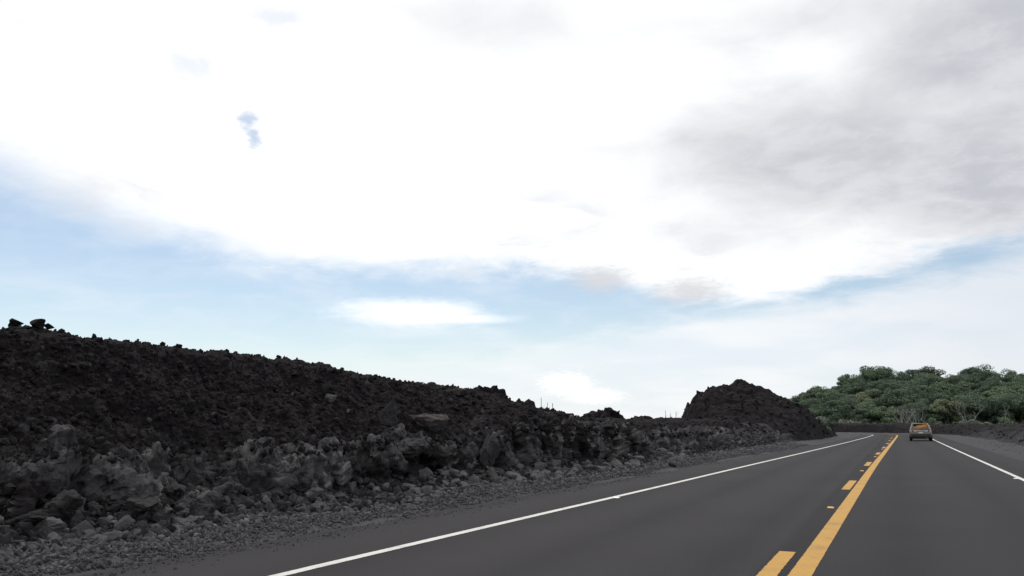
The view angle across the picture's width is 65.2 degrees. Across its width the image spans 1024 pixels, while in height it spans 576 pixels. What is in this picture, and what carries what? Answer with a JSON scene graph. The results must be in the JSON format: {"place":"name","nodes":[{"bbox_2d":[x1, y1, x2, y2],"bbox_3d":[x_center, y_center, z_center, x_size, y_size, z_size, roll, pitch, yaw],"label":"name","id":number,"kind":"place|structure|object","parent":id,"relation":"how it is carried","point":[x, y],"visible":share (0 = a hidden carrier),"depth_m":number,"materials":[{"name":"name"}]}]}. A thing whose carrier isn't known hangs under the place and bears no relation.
{"place":"outdoors","nodes":[
{"label":"outdoors","id":0,"kind":"place"},
{"bbox_2d":[0,325,797,541],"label":"lava bank","id":1,"kind":"structure","parent":0,"point":[26,486],"depth_m":13.94,"materials":[{"name":"stone"}]},
{"bbox_2d":[4,509,59,527],"bbox_3d":[-5.595,2.666,9.245,0.452,0.192,0.526,-1,-10,9],"label":"boulder","id":2,"kind":"object","parent":1,"relation":"on","point":[35,516],"visible":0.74,"depth_m":9.13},
{"bbox_2d":[29,319,45,327],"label":"boulder","id":3,"kind":"object","parent":1,"relation":"on","point":[37,323],"visible":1,"depth_m":15.27,"materials":[{"name":"black stone"}]},
{"bbox_2d":[35,516,69,538],"bbox_3d":[-5.413,2.785,9.322,0.614,0.296,0.298,-4,-10,20],"label":"boulder","id":4,"kind":"object","parent":1,"relation":"on","point":[51,523],"visible":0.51,"depth_m":9.19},
{"bbox_2d":[43,489,83,519],"bbox_3d":[-5.370,2.619,9.576,0.381,0.405,0.410,1,-10,-3],"label":"boulder","id":5,"kind":"object","parent":1,"relation":"on","point":[64,503],"visible":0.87,"depth_m":9.54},
{"bbox_2d":[74,520,94,530],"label":"lava rock","id":6,"kind":"object","parent":1,"relation":"on","point":[84,525],"visible":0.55,"depth_m":9.43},
{"bbox_2d":[114,515,134,529],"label":"lava rock","id":7,"kind":"object","parent":1,"relation":"on","point":[127,519],"visible":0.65,"depth_m":9.88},
{"bbox_2d":[121,497,158,513],"bbox_3d":[-4.813,2.814,10.405,0.344,0.203,0.579,-1,-10,7],"label":"boulder","id":8,"kind":"object","parent":1,"relation":"on","point":[134,505],"visible":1,"depth_m":10.24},
{"bbox_2d":[173,484,185,492],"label":"lava rock","id":9,"kind":"object","parent":1,"relation":"on","point":[178,488],"visible":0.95,"depth_m":11.60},
{"bbox_2d":[172,517,188,523],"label":"lava rock","id":10,"kind":"object","parent":1,"relation":"on","point":[179,520],"visible":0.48,"depth_m":10.48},
{"bbox_2d":[190,502,215,512],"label":"boulder","id":11,"kind":"object","parent":1,"relation":"on","point":[210,508],"visible":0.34,"depth_m":11.01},
{"bbox_2d":[200,491,223,512],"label":"boulder","id":12,"kind":"object","parent":1,"relation":"on","point":[212,497],"visible":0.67,"depth_m":11.35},
{"bbox_2d":[261,495,272,504],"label":"lava rock","id":13,"kind":"object","parent":1,"relation":"on","point":[265,500],"visible":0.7,"depth_m":12.23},
{"bbox_2d":[305,487,323,495],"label":"lava rock","id":14,"kind":"object","parent":1,"relation":"on","point":[317,491],"visible":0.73,"depth_m":13.24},
{"bbox_2d":[325,394,336,402],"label":"boulder","id":15,"kind":"object","parent":1,"relation":"on","point":[330,398],"visible":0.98,"depth_m":17.24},
{"bbox_2d":[0,325,771,465],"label":"clinker","id":16,"kind":"object","parent":1,"relation":"on","point":[35,423],"visible":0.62,"depth_m":14.38,"materials":[{"name":"stone"}]},
{"bbox_2d":[377,399,397,427],"bbox_3d":[-2.882,2.993,18.280,0.627,0.912,0.515,0,-10,3],"label":"boulder","id":17,"kind":"object","parent":1,"relation":"on","point":[387,414],"visible":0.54,"depth_m":18.19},
{"bbox_2d":[0,438,790,552],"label":"rubble","id":18,"kind":"object","parent":1,"relation":"on","point":[241,505],"visible":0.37,"depth_m":11.98,"materials":[{"name":"stone"}]},
{"bbox_2d":[401,483,415,490],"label":"lava rock","id":19,"kind":"object","parent":1,"relation":"on","point":[405,486],"visible":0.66,"depth_m":15.26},
{"bbox_2d":[398,438,429,458],"bbox_3d":[-2.075,3.283,16.351,0.694,0.422,0.796,0,-10,2],"label":"boulder","id":20,"kind":"object","parent":1,"relation":"on","point":[409,448],"visible":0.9,"depth_m":16.15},
{"bbox_2d":[418,469,430,477],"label":"lava rock","id":21,"kind":"object","parent":1,"relation":"on","point":[424,471],"visible":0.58,"depth_m":16.23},
{"bbox_2d":[420,485,432,493],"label":"lava rock","id":22,"kind":"object","parent":1,"relation":"on","point":[425,489],"visible":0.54,"depth_m":15.15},
{"bbox_2d":[409,413,449,431],"bbox_3d":[-2.001,3.246,19.212,1.102,0.477,0.576,2,-10,-12],"label":"boulder","id":23,"kind":"object","parent":1,"relation":"on","point":[434,422],"visible":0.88,"depth_m":19.06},
{"bbox_2d":[451,388,467,395],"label":"boulder","id":24,"kind":"object","parent":1,"relation":"on","point":[458,391],"visible":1,"depth_m":22.27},
{"bbox_2d":[473,385,505,395],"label":"lava outcrop","id":25,"kind":"object","parent":1,"relation":"on","point":[493,389],"visible":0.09,"depth_m":29.61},
{"bbox_2d":[480,433,499,466],"bbox_3d":[-0.536,3.970,19.029,0.452,1.031,0.542,-2,-10,14],"label":"boulder","id":26,"kind":"object","parent":1,"relation":"on","point":[489,451],"visible":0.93,"depth_m":18.94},
{"bbox_2d":[487,469,498,479],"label":"lava rock","id":27,"kind":"object","parent":1,"relation":"on","point":[492,473],"visible":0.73,"depth_m":18.13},
{"bbox_2d":[517,398,535,406],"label":"lava outcrop","id":28,"kind":"object","parent":1,"relation":"on","point":[527,401],"visible":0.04,"depth_m":32.23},
{"bbox_2d":[534,462,544,469],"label":"lava rock","id":29,"kind":"object","parent":1,"relation":"on","point":[538,465],"visible":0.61,"depth_m":20.55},
{"bbox_2d":[547,460,560,466],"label":"lava rock","id":30,"kind":"object","parent":1,"relation":"on","point":[557,463],"visible":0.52,"depth_m":21.60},
{"bbox_2d":[581,407,624,418],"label":"lava outcrop","id":31,"kind":"object","parent":1,"relation":"on","point":[608,412],"visible":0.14,"depth_m":46.93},
{"bbox_2d":[599,419,616,430],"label":"boulder","id":32,"kind":"object","parent":1,"relation":"on","point":[608,424],"visible":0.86,"depth_m":26.44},
{"bbox_2d":[0,433,860,575],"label":"gravel shoulder","id":33,"kind":"object","parent":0,"point":[840,436],"visible":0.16,"depth_m":11.10},
{"bbox_2d":[90,534,107,541],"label":"lava rock","id":34,"kind":"object","parent":33,"relation":"on","point":[104,537],"visible":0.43,"depth_m":9.19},
{"bbox_2d":[101,531,123,538],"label":"lava rock","id":35,"kind":"object","parent":33,"relation":"on","point":[113,534],"visible":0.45,"depth_m":9.33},
{"bbox_2d":[0,442,810,575],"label":"pebbles","id":36,"kind":"object","parent":33,"relation":"on","point":[150,541],"visible":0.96,"depth_m":10.48,"materials":[{"name":"gravel"}]},
{"bbox_2d":[468,475,479,483],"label":"lava rock","id":37,"kind":"object","parent":33,"relation":"on","point":[472,479],"visible":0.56,"depth_m":17.05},
{"bbox_2d":[0,0,1023,418],"label":"sky","id":38,"kind":"structure","parent":0,"point":[633,208],"materials":[{"name":"white"}]},
{"bbox_2d":[79,432,1023,575],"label":"road","id":39,"kind":"structure","parent":0,"point":[924,507],"depth_m":10.96,"materials":[{"name":"asphalt"}]},
{"bbox_2d":[93,448,795,575],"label":"grit","id":40,"kind":"object","parent":39,"relation":"on","point":[179,558],"visible":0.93,"depth_m":9.94,"materials":[{"name":"gravel"}]},
{"bbox_2d":[270,434,872,575],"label":"edge line","id":41,"kind":"object","parent":39,"relation":"on","point":[379,551],"visible":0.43,"depth_m":10.52,"materials":[{"name":"white paint"}]},
{"bbox_2d":[756,551,795,575],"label":"dash","id":42,"kind":"object","parent":39,"relation":"on","point":[775,565],"visible":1,"depth_m":8.11,"materials":[{"name":"yellow paint"}]},
{"bbox_2d":[787,433,897,575],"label":"line","id":43,"kind":"object","parent":39,"relation":"on","point":[809,560],"visible":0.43,"depth_m":10.62,"materials":[{"name":"yellow paint"}]},
{"bbox_2d":[842,480,855,489],"bbox_3d":[7.991,4.654,18.933,0.190,0.001,3.180,-5,-11,25],"label":"dash","id":44,"kind":"object","parent":39,"relation":"on","point":[849,484],"visible":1,"depth_m":18.67,"materials":[{"name":"yellow paint"}]},
{"bbox_2d":[907,423,932,440],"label":"car","id":45,"kind":"object","parent":39,"relation":"on","point":[926,433],"visible":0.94,"depth_m":70.01,"materials":[{"name":"beige paint"}]},
{"bbox_2d":[912,424,929,429],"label":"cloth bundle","id":46,"kind":"object","parent":45,"relation":"in","point":[921,426],"visible":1,"depth_m":70.27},
{"bbox_2d":[933,439,1023,480],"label":"edge line","id":47,"kind":"object","parent":39,"relation":"on","point":[1018,477],"visible":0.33,"depth_m":27.84,"materials":[{"name":"white paint"}]},
{"bbox_2d":[682,379,837,440],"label":"lava mound","id":48,"kind":"object","parent":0,"point":[750,404],"visible":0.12,"depth_m":70.45,"materials":[{"name":"stone"}]},
{"bbox_2d":[681,383,834,435],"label":"clinker","id":49,"kind":"object","parent":48,"relation":"on","point":[788,405],"visible":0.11,"depth_m":70.59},
{"bbox_2d":[822,423,1023,445],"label":"lava berm","id":50,"kind":"structure","parent":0,"point":[986,434],"depth_m":109.79,"materials":[{"name":"stone"}]},
{"bbox_2d":[900,404,926,422],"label":"bare tree","id":51,"kind":"object","parent":50,"relation":"on","point":[915,413],"visible":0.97,"depth_m":149.83,"materials":[{"name":"plant"}]},
{"bbox_2d":[832,423,1023,441],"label":"clinker","id":52,"kind":"object","parent":50,"relation":"on","point":[961,430],"visible":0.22,"depth_m":91.03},
{"bbox_2d":[929,399,962,423],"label":"tree","id":53,"kind":"object","parent":50,"relation":"on","point":[942,406],"visible":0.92,"depth_m":151.15,"materials":[{"name":"green plant"}]},
{"bbox_2d":[955,403,983,423],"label":"bare tree","id":54,"kind":"object","parent":50,"relation":"on","point":[964,409],"visible":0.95,"depth_m":145.91,"materials":[{"name":"plant"}]},
{"bbox_2d":[828,416,1022,423],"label":"hill","id":55,"kind":"structure","parent":0,"point":[1021,420],"depth_m":164.37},
{"bbox_2d":[798,387,824,401],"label":"tree","id":56,"kind":"object","parent":55,"relation":"on","point":[810,393],"visible":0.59,"depth_m":204.07,"materials":[{"name":"green plant"}]},
{"bbox_2d":[802,397,822,408],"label":"tree","id":57,"kind":"object","parent":55,"relation":"on","point":[812,402],"visible":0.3,"depth_m":178.26,"materials":[{"name":"green plant"}]},
{"bbox_2d":[809,408,824,421],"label":"tree","id":58,"kind":"object","parent":55,"relation":"on","point":[815,413],"visible":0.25,"depth_m":164.35,"materials":[{"name":"green plant"}]},
{"bbox_2d":[815,389,838,400],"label":"tree","id":59,"kind":"object","parent":55,"relation":"on","point":[819,395],"visible":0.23,"depth_m":186.24,"materials":[{"name":"green plant"}]},
{"bbox_2d":[818,398,855,422],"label":"tree","id":60,"kind":"object","parent":55,"relation":"on","point":[832,411],"visible":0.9,"depth_m":160.87,"materials":[{"name":"green plant"}]},
{"bbox_2d":[817,390,860,414],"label":"tree","id":61,"kind":"object","parent":55,"relation":"on","point":[841,396],"visible":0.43,"depth_m":170.02,"materials":[{"name":"green plant"}]},
{"bbox_2d":[835,379,855,389],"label":"tree","id":62,"kind":"object","parent":55,"relation":"on","point":[840,384],"visible":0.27,"depth_m":204.92,"materials":[{"name":"green plant"}]},
{"bbox_2d":[837,374,858,381],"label":"tree","id":63,"kind":"object","parent":55,"relation":"on","point":[841,378],"visible":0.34,"depth_m":218.85,"materials":[{"name":"green plant"}]},
{"bbox_2d":[836,383,862,392],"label":"tree","id":64,"kind":"object","parent":55,"relation":"on","point":[844,388],"visible":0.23,"depth_m":192.90,"materials":[{"name":"green plant"}]},
{"bbox_2d":[846,398,859,412],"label":"tree","id":65,"kind":"object","parent":55,"relation":"on","point":[852,399],"visible":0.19,"depth_m":168.48,"materials":[{"name":"green plant"}]},
{"bbox_2d":[842,381,873,394],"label":"tree","id":66,"kind":"object","parent":55,"relation":"on","point":[856,387],"visible":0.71,"depth_m":188.94,"materials":[{"name":"green plant"}]},
{"bbox_2d":[848,392,871,409],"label":"tree","id":67,"kind":"object","parent":55,"relation":"on","point":[861,396],"visible":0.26,"depth_m":173.94,"materials":[{"name":"green plant"}]},
{"bbox_2d":[848,406,880,423],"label":"tree","id":68,"kind":"object","parent":55,"relation":"on","point":[862,412],"visible":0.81,"depth_m":158.61,"materials":[{"name":"green plant"}]},
{"bbox_2d":[853,401,880,421],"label":"tree","id":69,"kind":"object","parent":55,"relation":"on","point":[869,405],"visible":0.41,"depth_m":162.88,"materials":[{"name":"green plant"}]},
{"bbox_2d":[858,370,878,381],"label":"tree","id":70,"kind":"object","parent":55,"relation":"on","point":[865,376],"visible":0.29,"depth_m":212.39,"materials":[{"name":"green plant"}]},
{"bbox_2d":[854,389,884,400],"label":"tree","id":71,"kind":"object","parent":55,"relation":"on","point":[873,393],"visible":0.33,"depth_m":176.16,"materials":[{"name":"green plant"}]},
{"bbox_2d":[859,365,892,375],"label":"tree","id":72,"kind":"object","parent":55,"relation":"on","point":[878,367],"visible":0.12,"depth_m":215.90,"materials":[{"name":"green plant"}]},
{"bbox_2d":[863,398,890,419],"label":"tree","id":73,"kind":"object","parent":55,"relation":"on","point":[878,402],"visible":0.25,"depth_m":166.37,"materials":[{"name":"green plant"}]},
{"bbox_2d":[863,368,891,386],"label":"tree","id":74,"kind":"object","parent":55,"relation":"on","point":[875,374],"visible":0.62,"depth_m":207.47,"materials":[{"name":"green plant"}]},
{"bbox_2d":[864,380,892,388],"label":"tree","id":75,"kind":"object","parent":55,"relation":"on","point":[872,384],"visible":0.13,"depth_m":190.71,"materials":[{"name":"green plant"}]},
{"bbox_2d":[871,385,892,396],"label":"tree","id":76,"kind":"object","parent":55,"relation":"on","point":[880,387],"visible":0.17,"depth_m":182.72,"materials":[{"name":"green plant"}]},
{"bbox_2d":[868,406,901,423],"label":"tree","id":77,"kind":"object","parent":55,"relation":"on","point":[885,415],"visible":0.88,"depth_m":156.74,"materials":[{"name":"green plant"}]},
{"bbox_2d":[876,379,906,388],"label":"tree","id":78,"kind":"object","parent":55,"relation":"on","point":[887,383],"visible":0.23,"depth_m":184.71,"materials":[{"name":"green plant"}]},
{"bbox_2d":[883,370,910,380],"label":"tree","id":79,"kind":"object","parent":55,"relation":"on","point":[901,375],"visible":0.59,"depth_m":202.84,"materials":[{"name":"green plant"}]},
{"bbox_2d":[876,387,920,419],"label":"tree","id":80,"kind":"object","parent":55,"relation":"on","point":[892,397],"visible":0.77,"depth_m":165.75,"materials":[{"name":"green plant"}]},
{"bbox_2d":[894,383,923,390],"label":"tree","id":81,"kind":"object","parent":55,"relation":"on","point":[901,385],"visible":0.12,"depth_m":179.76,"materials":[{"name":"green plant"}]},
{"bbox_2d":[891,379,931,388],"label":"tree","id":82,"kind":"object","parent":55,"relation":"on","point":[915,382],"visible":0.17,"depth_m":182.70,"materials":[{"name":"green plant"}]},
{"bbox_2d":[897,383,932,408],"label":"tree","id":83,"kind":"object","parent":55,"relation":"on","point":[916,391],"visible":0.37,"depth_m":169.99,"materials":[{"name":"green plant"}]},
{"bbox_2d":[901,401,932,422],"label":"tree","id":84,"kind":"object","parent":55,"relation":"on","point":[915,408],"visible":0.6,"depth_m":154.38,"materials":[{"name":"green plant"}]},
{"bbox_2d":[899,398,937,420],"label":"tree","id":85,"kind":"object","parent":55,"relation":"on","point":[927,405],"visible":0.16,"depth_m":158.40,"materials":[{"name":"green plant"}]},
{"bbox_2d":[904,366,945,378],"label":"tree","id":86,"kind":"object","parent":55,"relation":"on","point":[925,370],"visible":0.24,"depth_m":210.08,"materials":[{"name":"green plant"}]},
{"bbox_2d":[913,374,943,387],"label":"tree","id":87,"kind":"object","parent":55,"relation":"on","point":[931,380],"visible":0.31,"depth_m":186.21,"materials":[{"name":"green plant"}]},
{"bbox_2d":[922,392,951,403],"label":"tree","id":88,"kind":"object","parent":55,"relation":"on","point":[934,397],"visible":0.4,"depth_m":167.25,"materials":[{"name":"green plant"}]},
{"bbox_2d":[919,381,956,397],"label":"tree","id":89,"kind":"object","parent":55,"relation":"on","point":[947,388],"visible":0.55,"depth_m":175.43,"materials":[{"name":"green plant"}]},
{"bbox_2d":[924,408,961,423],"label":"tree","id":90,"kind":"object","parent":55,"relation":"on","point":[934,415],"visible":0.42,"depth_m":152.07,"materials":[{"name":"green plant"}]},
{"bbox_2d":[943,375,975,384],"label":"tree","id":91,"kind":"object","parent":55,"relation":"on","point":[953,379],"visible":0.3,"depth_m":195.71,"materials":[{"name":"green plant"}]},
{"bbox_2d":[952,381,976,392],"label":"tree","id":92,"kind":"object","parent":55,"relation":"on","point":[963,385],"visible":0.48,"depth_m":187.97,"materials":[{"name":"green plant"}]},
{"bbox_2d":[957,376,980,388],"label":"tree","id":93,"kind":"object","parent":55,"relation":"on","point":[976,379],"visible":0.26,"depth_m":193.06,"materials":[{"name":"green plant"}]},
{"bbox_2d":[949,393,996,423],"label":"tree","id":94,"kind":"object","parent":55,"relation":"on","point":[982,401],"visible":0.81,"depth_m":150.72,"materials":[{"name":"green plant"}]},
{"bbox_2d":[958,397,990,423],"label":"tree","id":95,"kind":"object","parent":55,"relation":"on","point":[972,413],"visible":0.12,"depth_m":155.42,"materials":[{"name":"green plant"}]},
{"bbox_2d":[966,389,987,397],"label":"tree","id":96,"kind":"object","parent":55,"relation":"on","point":[973,393],"visible":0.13,"depth_m":167.48,"materials":[{"name":"green plant"}]},
{"bbox_2d":[966,368,991,380],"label":"tree","id":97,"kind":"object","parent":55,"relation":"on","point":[983,374],"visible":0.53,"depth_m":194.80,"materials":[{"name":"green plant"}]},
{"bbox_2d":[958,364,1007,382],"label":"tree","id":98,"kind":"object","parent":55,"relation":"on","point":[967,371],"visible":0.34,"depth_m":197.66,"materials":[{"name":"green plant"}]},
{"bbox_2d":[975,383,993,393],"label":"tree","id":99,"kind":"object","parent":55,"relation":"on","point":[983,387],"visible":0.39,"depth_m":182.74,"materials":[{"name":"green plant"}]},
{"bbox_2d":[973,380,998,388],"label":"tree","id":100,"kind":"object","parent":55,"relation":"on","point":[992,383],"visible":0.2,"depth_m":186.22,"materials":[{"name":"green plant"}]},
{"bbox_2d":[983,388,1004,396],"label":"tree","id":101,"kind":"object","parent":55,"relation":"on","point":[986,393],"visible":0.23,"depth_m":173.69,"materials":[{"name":"green plant"}]},
{"bbox_2d":[986,376,1014,387],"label":"tree","id":102,"kind":"object","parent":55,"relation":"on","point":[1005,383],"visible":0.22,"depth_m":189.09,"materials":[{"name":"green plant"}]},
{"bbox_2d":[984,394,1022,423],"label":"tree","id":103,"kind":"object","parent":55,"relation":"on","point":[1002,402],"visible":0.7,"depth_m":148.81,"materials":[{"name":"green plant"}]},
{"bbox_2d":[988,388,1021,396],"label":"tree","id":104,"kind":"object","parent":55,"relation":"on","point":[1006,391],"visible":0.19,"depth_m":165.62,"materials":[{"name":"green plant"}]},
{"bbox_2d":[997,417,1014,423],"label":"bush","id":105,"kind":"object","parent":55,"relation":"on","point":[1005,420],"visible":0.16,"depth_m":142.59,"materials":[{"name":"green plant"}]},
{"bbox_2d":[1000,368,1016,381],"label":"tree","id":106,"kind":"object","parent":55,"relation":"on","point":[1008,373],"visible":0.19,"depth_m":207.01,"materials":[{"name":"green plant"}]},
{"bbox_2d":[1001,390,1023,418],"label":"tree","id":107,"kind":"object","parent":55,"relation":"on","point":[1020,400],"visible":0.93,"depth_m":146.70,"materials":[{"name":"green plant"}]},
{"bbox_2d":[1002,373,1023,383],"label":"tree","id":108,"kind":"object","parent":55,"relation":"on","point":[1009,379],"visible":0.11,"depth_m":195.91,"materials":[{"name":"green plant"}]},
{"bbox_2d":[1009,393,1023,422],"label":"tree","id":109,"kind":"object","parent":55,"relation":"on","point":[1018,418],"visible":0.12,"depth_m":155.57,"materials":[{"name":"green plant"}]},
{"bbox_2d":[838,432,1023,460],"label":"gravel shoulder","id":110,"kind":"object","parent":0,"point":[987,446],"visible":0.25,"depth_m":54.52},
{"bbox_3d":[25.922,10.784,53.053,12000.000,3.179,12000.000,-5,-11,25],"label":"ground","id":111,"kind":"structure","parent":0,"visible":0},
{"bbox_2d":[918,417,940,423],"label":"bush","id":112,"kind":"object","parent":111,"relation":"on","point":[920,420],"visible":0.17,"depth_m":145.95,"materials":[{"name":"green plant"}]},
{"bbox_2d":[959,419,979,424],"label":"bush","id":113,"kind":"object","parent":111,"relation":"on","point":[974,422],"visible":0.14,"depth_m":142.34,"materials":[{"name":"green plant"}]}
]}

